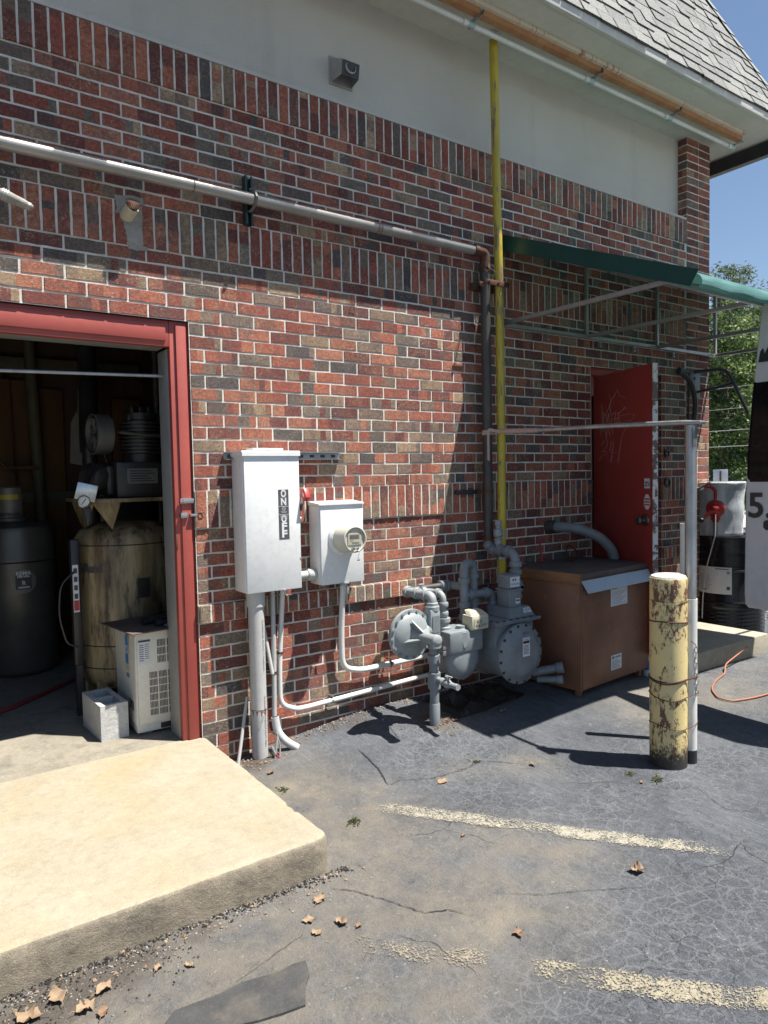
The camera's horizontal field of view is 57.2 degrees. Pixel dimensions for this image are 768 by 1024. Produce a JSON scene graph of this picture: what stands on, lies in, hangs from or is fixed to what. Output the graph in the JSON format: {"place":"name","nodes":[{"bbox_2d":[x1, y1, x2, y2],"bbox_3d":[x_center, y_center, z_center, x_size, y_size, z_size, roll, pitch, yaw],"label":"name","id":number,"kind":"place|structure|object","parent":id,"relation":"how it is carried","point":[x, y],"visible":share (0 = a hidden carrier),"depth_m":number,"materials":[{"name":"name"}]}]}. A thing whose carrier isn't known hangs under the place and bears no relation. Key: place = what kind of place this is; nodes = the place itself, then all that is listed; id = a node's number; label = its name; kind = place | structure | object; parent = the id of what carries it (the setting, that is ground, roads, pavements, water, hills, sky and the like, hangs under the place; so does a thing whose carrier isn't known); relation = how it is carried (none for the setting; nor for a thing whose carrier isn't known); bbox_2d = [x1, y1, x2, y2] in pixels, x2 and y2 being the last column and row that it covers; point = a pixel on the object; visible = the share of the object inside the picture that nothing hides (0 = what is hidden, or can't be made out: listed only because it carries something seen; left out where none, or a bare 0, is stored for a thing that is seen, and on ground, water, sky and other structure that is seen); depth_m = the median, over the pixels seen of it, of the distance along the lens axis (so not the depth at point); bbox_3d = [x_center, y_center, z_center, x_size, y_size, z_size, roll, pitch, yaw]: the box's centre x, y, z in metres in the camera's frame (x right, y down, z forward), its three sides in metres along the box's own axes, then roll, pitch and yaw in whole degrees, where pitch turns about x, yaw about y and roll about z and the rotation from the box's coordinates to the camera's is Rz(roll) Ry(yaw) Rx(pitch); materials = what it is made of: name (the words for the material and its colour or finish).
{"place":"outdoors","nodes":[
{"label":"outdoors","id":0,"kind":"place"},
{"bbox_2d":[0,640,181,782],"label":"floor","id":1,"kind":"structure","parent":0,"point":[50,731],"depth_m":3.90,"materials":[{"name":"concrete"}]},
{"bbox_2d":[0,486,59,677],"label":"vacuum canister","id":2,"kind":"object","parent":1,"relation":"on","point":[29,635],"visible":1,"depth_m":5.03,"materials":[{"name":"grey plastic"}]},
{"bbox_2d":[22,340,47,521],"bbox_3d":[-2.866,-0.226,5.859,0.178,2.743,0.090,-1,3,8],"label":"vertical pipe","id":3,"kind":"object","parent":1,"relation":"on","point":[33,409],"visible":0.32,"depth_m":5.81,"materials":[{"name":"metal"}]},
{"bbox_2d":[0,677,83,713],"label":"red hose","id":4,"kind":"object","parent":1,"relation":"on","point":[32,698],"visible":0.77,"depth_m":4.52,"materials":[{"name":"rubber"}]},
{"bbox_2d":[58,539,83,715],"bbox_3d":[-1.825,0.688,4.136,0.072,1.053,0.167,-1,3,9],"label":"control post","id":5,"kind":"object","parent":1,"relation":"on","point":[74,576],"visible":0.99,"depth_m":4.16,"materials":[{"name":"metal"}]},
{"bbox_2d":[82,687,128,741],"bbox_3d":[-1.555,1.124,3.931,0.145,0.192,0.345,-3,4,-38],"label":"cinder block","id":6,"kind":"object","parent":1,"relation":"on","point":[105,714],"depth_m":3.82,"materials":[{"name":"concrete"}]},
{"bbox_2d":[66,406,166,690],"bbox_3d":[-1.561,0.269,4.474,0.858,1.842,0.754,-3,4,-35],"label":"compressor tank","id":7,"kind":"object","parent":1,"relation":"on","point":[122,569],"visible":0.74,"depth_m":4.24,"materials":[{"name":"metal"}]},
{"bbox_2d":[115,629,170,733],"bbox_3d":[-1.252,0.918,4.124,0.513,0.571,0.457,-3,4,-35],"label":"air dryer","id":8,"kind":"object","parent":1,"relation":"on","point":[142,663],"visible":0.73,"depth_m":3.87,"materials":[{"name":"beige paint"}]},
{"bbox_2d":[101,613,168,635],"bbox_3d":[-1.265,0.629,4.060,0.560,0.006,0.440,-4,4,-42],"label":"cover plate","id":9,"kind":"object","parent":8,"relation":"on","point":[132,626],"visible":0.49,"depth_m":3.91,"materials":[{"name":"metal"}]},
{"bbox_2d":[141,614,166,624],"bbox_3d":[-1.211,0.601,4.069,0.385,0.043,0.044,-4,4,-44],"label":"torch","id":10,"kind":"object","parent":9,"relation":"on","point":[148,620],"visible":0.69,"depth_m":3.96,"materials":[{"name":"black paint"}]},
{"bbox_2d":[154,619,166,626],"bbox_3d":[-1.149,0.609,3.990,0.291,0.040,0.040,-4,4,-39],"label":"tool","id":11,"kind":"object","parent":9,"relation":"on","point":[158,622],"visible":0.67,"depth_m":3.90,"materials":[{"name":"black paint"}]},
{"bbox_2d":[151,351,162,522],"bbox_3d":[-1.752,-0.230,5.492,0.044,2.740,0.064,-3,4,-35],"label":"vertical pipe","id":12,"kind":"object","parent":1,"relation":"on","point":[155,392],"visible":0.12,"depth_m":5.44,"materials":[{"name":"grey metal"}]},
{"bbox_2d":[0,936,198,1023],"bbox_3d":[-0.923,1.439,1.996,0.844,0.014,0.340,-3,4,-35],"label":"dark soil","id":13,"kind":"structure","parent":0,"point":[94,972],"depth_m":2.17,"materials":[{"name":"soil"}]},
{"bbox_2d":[99,492,150,521],"bbox_3d":[-2.204,0.452,5.940,0.550,1.350,0.608,-3,4,-35],"label":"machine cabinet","id":14,"kind":"object","parent":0,"point":[140,510],"visible":0.02,"depth_m":5.79,"materials":[{"name":"metal"}]},
{"bbox_2d":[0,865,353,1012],"bbox_3d":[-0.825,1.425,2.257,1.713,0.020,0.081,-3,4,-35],"label":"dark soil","id":15,"kind":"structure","parent":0,"point":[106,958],"depth_m":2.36,"materials":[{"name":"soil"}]},
{"bbox_2d":[0,476,767,1023],"bbox_3d":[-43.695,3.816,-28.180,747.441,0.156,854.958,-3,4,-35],"label":"parking lot","id":16,"kind":"structure","parent":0,"point":[586,750],"depth_m":2.65,"materials":[{"name":"asphalt"}]},
{"bbox_2d":[14,1003,50,1022],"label":"dry leaf","id":17,"kind":"object","parent":16,"relation":"on","point":[32,1013],"visible":1,"depth_m":2.01,"materials":[{"name":"plant"}]},
{"bbox_2d":[47,985,66,1004],"bbox_3d":[-0.955,1.422,2.075,0.080,0.021,0.054,0,3,19],"label":"dry leaf","id":18,"kind":"object","parent":16,"relation":"on","point":[56,993],"visible":1,"depth_m":2.08,"materials":[{"name":"plant"}]},
{"bbox_2d":[69,997,95,1014],"bbox_3d":[-0.867,1.425,2.030,0.059,0.023,0.057,-1,3,-4],"label":"dry leaf","id":19,"kind":"object","parent":16,"relation":"on","point":[86,1004],"visible":1,"depth_m":2.04,"materials":[{"name":"plant"}]},
{"bbox_2d":[91,978,111,996],"bbox_3d":[-0.840,1.419,2.102,0.040,0.022,0.076,0,3,19],"label":"dry leaf","id":20,"kind":"object","parent":16,"relation":"on","point":[101,986],"visible":1,"depth_m":2.12,"materials":[{"name":"plant"}]},
{"bbox_2d":[97,1003,107,1018],"bbox_3d":[-0.802,1.427,2.014,0.033,0.014,0.053,-3,4,-35],"label":"dry leaf","id":21,"kind":"object","parent":16,"relation":"on","point":[102,1011],"visible":1,"depth_m":2.02,"materials":[{"name":"plant"}]},
{"bbox_2d":[0,737,327,998],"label":"concrete pad","id":22,"kind":"object","parent":16,"relation":"on","point":[100,859],"visible":0.9,"depth_m":2.65,"materials":[{"name":"concrete"}]},
{"bbox_2d":[1,862,371,1022],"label":"gravel","id":23,"kind":"structure","parent":16,"relation":"on","point":[168,947],"depth_m":2.30,"materials":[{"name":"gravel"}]},
{"bbox_2d":[164,960,309,1023],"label":"asphalt patch","id":24,"kind":"object","parent":16,"relation":"on","point":[267,997],"visible":0.91,"depth_m":2.05,"materials":[{"name":"asphalt"}]},
{"bbox_2d":[237,697,248,764],"bbox_3d":[-0.773,1.198,3.854,0.019,0.351,0.137,0,3,19],"label":"loose rod","id":25,"kind":"object","parent":16,"relation":"on","point":[242,730],"visible":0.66,"depth_m":3.85,"materials":[{"name":"grey plastic"}]},
{"bbox_2d":[236,753,291,769],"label":"leaf litter","id":26,"kind":"object","parent":16,"relation":"on","point":[261,763],"visible":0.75,"depth_m":3.81,"materials":[{"name":"plant"}]},
{"bbox_2d":[271,732,280,758],"bbox_3d":[-0.594,1.285,3.873,0.054,0.176,0.116,-1,3,-6],"label":"cable stub","id":27,"kind":"object","parent":16,"relation":"on","point":[276,755],"visible":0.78,"depth_m":3.87,"materials":[{"name":"plastic"}]},
{"bbox_2d":[271,716,298,749],"bbox_3d":[-0.550,1.239,3.932,0.154,0.203,0.056,-1,3,-2],"label":"conduit elbow","id":28,"kind":"object","parent":16,"relation":"on","point":[285,740],"visible":0.98,"depth_m":3.91,"materials":[{"name":"plastic"}]},
{"bbox_2d":[302,914,317,922],"bbox_3d":[-0.257,1.399,2.427,0.039,0.010,0.046,1,3,31],"label":"dry leaf","id":29,"kind":"object","parent":16,"relation":"on","point":[308,918],"visible":1,"depth_m":2.43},
{"bbox_2d":[313,893,324,904],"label":"dry leaf","id":30,"kind":"object","parent":16,"relation":"on","point":[319,897],"visible":1,"depth_m":2.55,"materials":[{"name":"plant"}]},
{"bbox_2d":[335,914,348,923],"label":"dry leaf","id":31,"kind":"object","parent":16,"relation":"on","point":[342,920],"visible":1,"depth_m":2.41,"materials":[{"name":"plant"}]},
{"bbox_2d":[346,816,360,825],"bbox_3d":[-0.132,1.363,3.111,0.064,0.020,0.080,-1,3,1],"label":"weed","id":32,"kind":"object","parent":16,"relation":"on","point":[353,820],"visible":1,"depth_m":3.11,"materials":[{"name":"plant"}]},
{"bbox_2d":[234,680,496,765],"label":"gravel","id":33,"kind":"structure","parent":16,"relation":"on","point":[353,716],"depth_m":4.25,"materials":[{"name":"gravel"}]},
{"bbox_2d":[359,750,387,783],"bbox_3d":[-0.050,1.322,3.686,0.030,0.020,0.450,-2,3,-21],"label":"asphalt crack","id":34,"kind":"object","parent":16,"relation":"on","point":[375,766],"visible":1,"depth_m":3.68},
{"bbox_2d":[0,0,767,759],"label":"commercial building","id":35,"kind":"structure","parent":16,"relation":"on","point":[360,350],"depth_m":4.37,"materials":[{"name":"brick"}]},
{"bbox_2d":[0,188,33,210],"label":"taped conduit","id":36,"kind":"object","parent":35,"relation":"attached to","point":[7,196],"visible":1,"depth_m":3.02,"materials":[{"name":"metal"}]},
{"bbox_2d":[0,466,37,469],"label":"wall shelf","id":37,"kind":"object","parent":35,"relation":"attached to","point":[20,467],"depth_m":5.68,"materials":[{"name":"brown wood"}]},
{"bbox_2d":[70,411,81,464],"bbox_3d":[-2.638,-0.643,6.098,0.160,0.500,0.004,-3,4,-35],"label":"hanging rag","id":38,"kind":"object","parent":35,"relation":"hanging from","point":[75,456],"visible":0.41,"depth_m":6.08,"materials":[{"name":"grey fabric"}]},
{"bbox_2d":[0,369,163,377],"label":"door rod","id":39,"kind":"object","parent":35,"relation":"attached to","point":[79,373],"depth_m":3.48,"materials":[{"name":"metal"}]},
{"bbox_2d":[76,344,99,523],"bbox_3d":[-2.045,-0.197,4.933,0.139,2.743,0.426,-2,3,-24],"label":"exhaust duct","id":40,"kind":"object","parent":35,"relation":"attached to","point":[87,385],"visible":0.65,"depth_m":4.91,"materials":[{"name":"metal"}]},
{"bbox_2d":[120,198,140,221],"bbox_3d":[-1.239,-1.471,3.441,0.074,0.091,0.113,-4,4,-41],"label":"pipe stub","id":41,"kind":"object","parent":35,"relation":"attached to","point":[131,208],"visible":1,"depth_m":3.42,"materials":[{"name":"beige plastic"}]},
{"bbox_2d":[0,134,495,540],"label":"steel pipe","id":42,"kind":"object","parent":35,"relation":"attached to","point":[46,152],"visible":1,"depth_m":3.98,"materials":[{"name":"metal"}]},
{"bbox_2d":[242,175,257,226],"bbox_3d":[-0.707,-1.679,3.769,0.042,0.255,0.146,-3,4,-35],"label":"wall strut","id":43,"kind":"object","parent":35,"relation":"attached to","point":[248,209],"depth_m":3.80,"materials":[{"name":"grey metal"}]},
{"bbox_2d":[246,592,267,759],"bbox_3d":[-0.690,0.911,3.865,0.101,0.963,0.101,-1,3,8],"label":"conduit riser","id":44,"kind":"object","parent":35,"relation":"attached to","point":[255,603],"visible":0.98,"depth_m":3.83,"materials":[{"name":"grey plastic"}]},
{"bbox_2d":[264,622,273,673],"bbox_3d":[-0.654,0.719,3.917,0.087,0.364,0.021,0,3,21],"label":"loose rod","id":45,"kind":"object","parent":35,"relation":"attached to","point":[269,656],"visible":0.58,"depth_m":3.91,"materials":[{"name":"grey plastic"}]},
{"bbox_2d":[230,448,309,593],"bbox_3d":[-0.615,0.050,3.864,0.385,0.796,0.194,-3,4,-35],"label":"switch box","id":46,"kind":"object","parent":35,"relation":"attached to","point":[267,508],"visible":1,"depth_m":3.80,"materials":[{"name":"metal"}]},
{"bbox_2d":[301,568,317,580],"bbox_3d":[-0.453,0.360,4.032,0.134,0.072,0.072,-3,4,-35],"label":"conduit nipple","id":47,"kind":"object","parent":46,"relation":"attached to","point":[309,574],"visible":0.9,"depth_m":4.02,"materials":[{"name":"grey plastic"}]},
{"bbox_2d":[266,591,276,716],"bbox_3d":[-0.631,0.783,3.958,0.045,0.728,0.084,-3,4,-35],"label":"conduit drop","id":48,"kind":"object","parent":35,"relation":"attached to","point":[273,652],"visible":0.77,"depth_m":3.93,"materials":[{"name":"grey plastic"}]},
{"bbox_2d":[223,452,341,459],"bbox_3d":[-0.557,-0.317,3.989,0.727,0.041,0.038,-3,4,-35],"label":"strut channel","id":49,"kind":"object","parent":35,"relation":"attached to","point":[316,456],"visible":0.56,"depth_m":4.11,"materials":[{"name":"metal"}]},
{"bbox_2d":[308,500,365,593],"bbox_3d":[-0.239,0.208,4.089,0.307,0.546,0.270,-3,4,-35],"label":"meter box","id":50,"kind":"object","parent":35,"relation":"attached to","point":[337,536],"visible":1,"depth_m":4.05,"materials":[{"name":"metal"}]},
{"bbox_2d":[329,55,359,91],"bbox_3d":[-0.227,-2.634,4.193,0.164,0.164,0.121,-3,4,-35],"label":"wall light","id":51,"kind":"object","parent":35,"relation":"attached to","point":[343,73],"visible":1,"depth_m":4.18,"materials":[{"name":"grey paint"}]},
{"bbox_2d":[276,590,442,710],"bbox_3d":[-0.123,0.760,4.325,1.220,0.744,0.078,-3,4,-36],"label":"curved conduit","id":52,"kind":"object","parent":35,"relation":"attached to","point":[281,701],"visible":0.98,"depth_m":4.05,"materials":[{"name":"white plastic"}]},
{"bbox_2d":[338,584,428,672],"bbox_3d":[0.054,0.679,4.426,0.808,0.586,0.082,-3,4,-38],"label":"curved conduit","id":53,"kind":"object","parent":35,"relation":"attached to","point":[354,669],"visible":0.94,"depth_m":4.21,"materials":[{"name":"white plastic"}]},
{"bbox_2d":[402,520,523,622],"bbox_3d":[0.507,0.389,4.495,0.836,0.632,0.373,-3,4,-35],"label":"gas pipework","id":54,"kind":"object","parent":35,"relation":"attached to","point":[466,585],"visible":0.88,"depth_m":4.53,"materials":[{"name":"grey paint"}]},
{"bbox_2d":[438,608,487,679],"bbox_3d":[0.454,0.807,4.334,0.300,0.416,0.249,-3,4,-35],"label":"gas meter","id":55,"kind":"object","parent":54,"relation":"attached to","point":[463,640],"visible":0.94,"depth_m":4.25,"materials":[{"name":"grey paint"}]},
{"bbox_2d":[475,573,541,683],"bbox_3d":[0.778,0.732,4.507,0.406,0.668,0.382,-3,4,-35],"label":"gas meter","id":56,"kind":"object","parent":54,"relation":"attached to","point":[510,651],"visible":0.94,"depth_m":4.39,"materials":[{"name":"grey paint"}]},
{"bbox_2d":[533,662,563,683],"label":"capped pipes","id":57,"kind":"object","parent":56,"relation":"attached to","point":[557,668],"visible":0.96,"depth_m":4.51,"materials":[{"name":"metal"}]},
{"bbox_2d":[454,490,492,494],"bbox_3d":[0.602,-0.136,4.791,0.283,0.028,0.101,-2,3,-13],"label":"pipe strut","id":58,"kind":"object","parent":35,"relation":"attached to","point":[457,492],"visible":0.98,"depth_m":4.77,"materials":[{"name":"black paint"}]},
{"bbox_2d":[469,279,508,293],"bbox_3d":[0.709,-1.522,4.752,0.210,0.044,0.193,-3,4,-35],"label":"pipe clamp","id":59,"kind":"object","parent":35,"relation":"attached to","point":[473,286],"visible":0.83,"depth_m":4.73,"materials":[{"name":"metal"}]},
{"bbox_2d":[489,29,506,573],"bbox_3d":[0.766,-1.300,4.750,0.090,3.730,0.071,-3,4,-35],"label":"yellow gas pipe","id":60,"kind":"object","parent":35,"relation":"attached to","point":[498,270],"visible":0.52,"depth_m":4.72,"materials":[{"name":"metal"}]},
{"bbox_2d":[410,0,745,149],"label":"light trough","id":61,"kind":"object","parent":35,"relation":"attached to","point":[506,22],"visible":1,"depth_m":4.94,"materials":[{"name":"metal"}]},
{"bbox_2d":[544,520,618,559],"bbox_3d":[1.471,0.213,5.235,0.555,0.311,0.147,-1,3,5],"label":"duct hose","id":62,"kind":"object","parent":35,"relation":"attached to","point":[598,537],"visible":1,"depth_m":5.19,"materials":[{"name":"plastic"}]},
{"bbox_2d":[594,363,657,653],"bbox_3d":[1.752,-0.023,5.227,0.122,2.040,0.722,-2,3,-17],"label":"door","id":63,"kind":"structure","parent":35,"relation":"in","point":[625,459],"depth_m":5.15,"materials":[{"name":"red paint"}]},
{"bbox_2d":[502,235,767,357],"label":"awning","id":64,"kind":"object","parent":35,"relation":"attached to","point":[657,274],"visible":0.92,"depth_m":4.43,"materials":[{"name":"metal"}]},
{"bbox_2d":[663,477,670,487],"bbox_3d":[2.455,-0.257,6.112,0.090,0.090,0.024,-3,4,-35],"label":"wall ring","id":65,"kind":"object","parent":35,"relation":"attached to","point":[665,483],"depth_m":6.10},
{"bbox_2d":[676,367,697,442],"bbox_3d":[2.660,-0.930,6.195,0.223,0.665,0.069,-3,3,-25],"label":"black hose","id":66,"kind":"object","parent":35,"relation":"attached to","point":[682,372],"visible":0.84,"depth_m":6.19,"materials":[{"name":"rubber"}]},
{"bbox_2d":[687,373,689,419],"bbox_3d":[2.724,-0.338,6.306,0.023,1.790,0.024,1,3,32],"label":"wall cable","id":67,"kind":"object","parent":35,"relation":"attached to","point":[688,402],"depth_m":6.27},
{"bbox_2d":[689,368,749,413],"bbox_3d":[2.975,-1.066,6.256,0.503,0.414,0.138,0,3,20],"label":"hose bracket","id":68,"kind":"object","parent":35,"relation":"attached to","point":[695,376],"visible":0.96,"depth_m":6.22,"materials":[{"name":"grey metal"}]},
{"bbox_2d":[332,888,461,912],"bbox_3d":[0.043,1.392,2.513,0.536,0.005,0.046,0,3,22],"label":"asphalt crack","id":69,"kind":"object","parent":16,"relation":"on","point":[400,904],"visible":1,"depth_m":2.50,"materials":[{"name":"asphalt"}]},
{"bbox_2d":[318,934,488,967],"bbox_3d":[0.043,1.404,2.276,0.688,0.005,0.136,0,3,14],"label":"parking line","id":70,"kind":"object","parent":16,"relation":"on","point":[452,956],"visible":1,"depth_m":2.24,"materials":[{"name":"paint"}]},
{"bbox_2d":[388,605,460,726],"bbox_3d":[0.234,0.928,4.030,0.356,0.736,0.302,-3,4,-35],"label":"gas regulator","id":71,"kind":"object","parent":16,"relation":"on","point":[414,633],"visible":0.99,"depth_m":4.06,"materials":[{"name":"grey paint"}]},
{"bbox_2d":[401,713,465,735],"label":"leaf litter","id":72,"kind":"object","parent":16,"relation":"on","point":[442,724],"visible":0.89,"depth_m":4.20,"materials":[{"name":"plant"}]},
{"bbox_2d":[424,682,524,717],"bbox_3d":[0.584,1.184,4.567,0.600,0.093,0.370,-3,4,-35],"label":"crumpled sheet","id":73,"kind":"object","parent":16,"relation":"on","point":[471,700],"visible":0.97,"depth_m":4.52,"materials":[{"name":"plastic"}]},
{"bbox_2d":[512,926,523,937],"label":"dry leaf","id":74,"kind":"object","parent":16,"relation":"on","point":[518,931],"visible":1,"depth_m":2.33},
{"bbox_2d":[368,803,729,855],"bbox_3d":[0.647,1.354,3.034,1.652,0.002,0.129,0,3,17],"label":"parking line","id":75,"kind":"object","parent":16,"relation":"on","point":[572,830],"visible":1,"depth_m":3.00,"materials":[{"name":"paint"}]},
{"bbox_2d":[516,887,639,894],"bbox_3d":[0.696,1.376,2.556,0.517,0.002,0.021,-1,3,-3],"label":"asphalt crack","id":76,"kind":"object","parent":16,"relation":"on","point":[584,890],"visible":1,"depth_m":2.56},
{"bbox_2d":[506,556,650,695],"bbox_3d":[1.393,0.780,4.964,0.848,0.827,0.664,-4,4,-40],"label":"equipment cabinet","id":77,"kind":"object","parent":16,"relation":"on","point":[590,626],"visible":0.91,"depth_m":4.68,"materials":[{"name":"brown metal"}]},
{"bbox_2d":[629,861,650,871],"bbox_3d":[0.968,1.349,2.678,0.062,0.030,0.060,-3,4,-35],"label":"dry leaf","id":78,"kind":"object","parent":16,"relation":"on","point":[638,866],"visible":1,"depth_m":2.69,"materials":[{"name":"plant"}]},
{"bbox_2d":[642,654,648,676],"bbox_3d":[1.924,1.097,5.075,0.125,0.160,0.124,-3,4,-35],"label":"plastic tub","id":79,"kind":"object","parent":16,"relation":"on","point":[645,671],"visible":0.14,"depth_m":5.04,"materials":[{"name":"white plastic"}]},
{"bbox_2d":[532,959,767,1012],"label":"parking line","id":80,"kind":"object","parent":16,"relation":"on","point":[677,993],"visible":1,"depth_m":2.07,"materials":[{"name":"paint"}]},
{"bbox_2d":[651,773,663,782],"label":"weed","id":81,"kind":"object","parent":16,"relation":"on","point":[656,778],"visible":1,"depth_m":3.47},
{"bbox_2d":[648,572,697,770],"bbox_3d":[1.493,0.825,3.659,0.244,1.026,0.203,-3,4,-35],"label":"bollard","id":82,"kind":"object","parent":16,"relation":"on","point":[668,668],"visible":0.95,"depth_m":3.58,"materials":[{"name":"yellow paint"}]},
{"bbox_2d":[687,598,696,763],"bbox_3d":[1.593,0.891,3.667,0.069,0.890,0.069,-3,4,-35],"label":"pvc sleeve","id":83,"kind":"object","parent":82,"relation":"attached to","point":[692,700],"visible":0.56,"depth_m":3.63,"materials":[{"name":"white plastic"}]},
{"bbox_2d":[691,641,698,695],"bbox_3d":[1.594,0.805,3.618,0.047,0.295,0.016,-3,3,-29],"label":"hanging chain","id":84,"kind":"object","parent":83,"relation":"hanging from","point":[696,663],"visible":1,"depth_m":3.62,"materials":[{"name":"silver metal"}]},
{"bbox_2d":[680,523,684,574],"bbox_3d":[1.680,0.684,3.942,0.048,1.245,0.048,-3,4,-35],"label":"plastic pipe","id":85,"kind":"object","parent":16,"relation":"on","point":[682,548],"visible":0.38,"depth_m":3.90,"materials":[{"name":"white plastic"}]},
{"bbox_2d":[685,424,696,598],"bbox_3d":[1.594,0.418,3.665,0.057,1.737,0.106,0,3,26],"label":"galvanized post","id":86,"kind":"object","parent":16,"relation":"on","point":[691,503],"visible":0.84,"depth_m":3.63,"materials":[{"name":"metal"}]},
{"bbox_2d":[482,420,705,460],"bbox_3d":[1.146,-0.434,4.198,0.094,0.222,1.553,-3,4,-37],"label":"galvanized rail","id":87,"kind":"object","parent":86,"relation":"attached to","point":[489,431],"visible":0.98,"depth_m":4.13,"materials":[{"name":"metal"}]},
{"bbox_2d":[699,532,764,632],"bbox_3d":[3.181,0.663,6.491,0.590,0.914,0.588,-3,4,-35],"label":"oil drum","id":88,"kind":"object","parent":16,"relation":"on","point":[724,604],"visible":0.56,"depth_m":6.25,"materials":[{"name":"black paint"}]},
{"bbox_2d":[699,484,724,536],"bbox_3d":[2.928,-0.008,6.298,0.232,0.480,0.125,-1,3,12],"label":"rotary pump","id":89,"kind":"object","parent":88,"relation":"on","point":[715,506],"visible":0.98,"depth_m":6.28,"materials":[{"name":"red metal"}]},
{"bbox_2d":[702,514,715,617],"bbox_3d":[2.895,0.489,6.280,0.116,0.936,0.037,0,3,18],"label":"thin cable","id":90,"kind":"object","parent":89,"relation":"hanging from","point":[707,565],"visible":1,"depth_m":6.28,"materials":[{"name":"grey plastic"}]},
{"bbox_2d":[698,481,745,536],"bbox_3d":[3.073,-0.035,6.451,0.436,0.489,0.436,-3,4,-35],"label":"wrapped container","id":91,"kind":"object","parent":88,"relation":"on","point":[731,495],"visible":0.77,"depth_m":6.28,"materials":[{"name":"plastic"}]},
{"bbox_2d":[697,622,767,671],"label":"door step","id":92,"kind":"object","parent":16,"relation":"on","point":[718,645],"depth_m":5.60,"materials":[{"name":"concrete"}]},
{"bbox_2d":[711,646,767,700],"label":"extension cord","id":93,"kind":"object","parent":16,"relation":"on","point":[718,678],"visible":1,"depth_m":4.81,"materials":[{"name":"rubber"}]},
{"bbox_2d":[745,304,767,609],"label":"banner","id":94,"kind":"object","parent":16,"relation":"on","point":[756,559],"visible":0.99,"depth_m":4.37,"materials":[{"name":"white paint"}]},
{"bbox_2d":[294,681,767,1011],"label":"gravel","id":95,"kind":"structure","parent":0,"point":[581,848],"depth_m":3.09,"materials":[{"name":"gravel"}]},
{"bbox_2d":[565,545,577,561],"bbox_3d":[1.383,0.303,5.215,0.086,0.100,0.252,0,3,23],"label":"cable loop","id":96,"kind":"object","parent":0,"point":[569,555],"visible":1,"depth_m":5.21,"materials":[{"name":"metal"}]},
{"bbox_2d":[709,0,767,330],"label":"sky","id":97,"kind":"structure","parent":0,"point":[738,231],"materials":[{"name":"blue"}]},
{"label":"grass verge","id":98,"kind":"structure","parent":0,"visible":0},
{"bbox_2d":[709,304,756,461],"bbox_3d":[16.958,-5.322,32.849,5.863,9.585,5.888,-3,4,-35],"label":"broadleaf tree","id":99,"kind":"object","parent":98,"relation":"on","point":[742,338],"visible":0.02,"depth_m":31.93,"materials":[{"name":"green plant"}]},
{"bbox_2d":[729,469,746,505],"bbox_3d":[12.483,-0.809,24.498,1.162,1.400,1.299,-1,3,0],"label":"shrub","id":100,"kind":"object","parent":98,"relation":"on","point":[739,473],"visible":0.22,"depth_m":24.42,"materials":[{"name":"green plant"}]},
{"bbox_2d":[709,261,767,480],"bbox_3d":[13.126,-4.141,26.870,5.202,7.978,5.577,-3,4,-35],"label":"broadleaf tree","id":101,"kind":"object","parent":98,"relation":"on","point":[727,418],"visible":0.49,"depth_m":25.91,"materials":[{"name":"green plant"}]},
{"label":"road","id":102,"kind":"structure","parent":0,"visible":0},
{"bbox_2d":[713,469,727,480],"bbox_3d":[9.543,-0.477,19.997,0.380,1.460,0.038,0,3,27],"label":"road sign","id":103,"kind":"object","parent":102,"relation":"on","point":[720,474],"visible":0.5,"depth_m":19.97,"materials":[{"name":"metal"}]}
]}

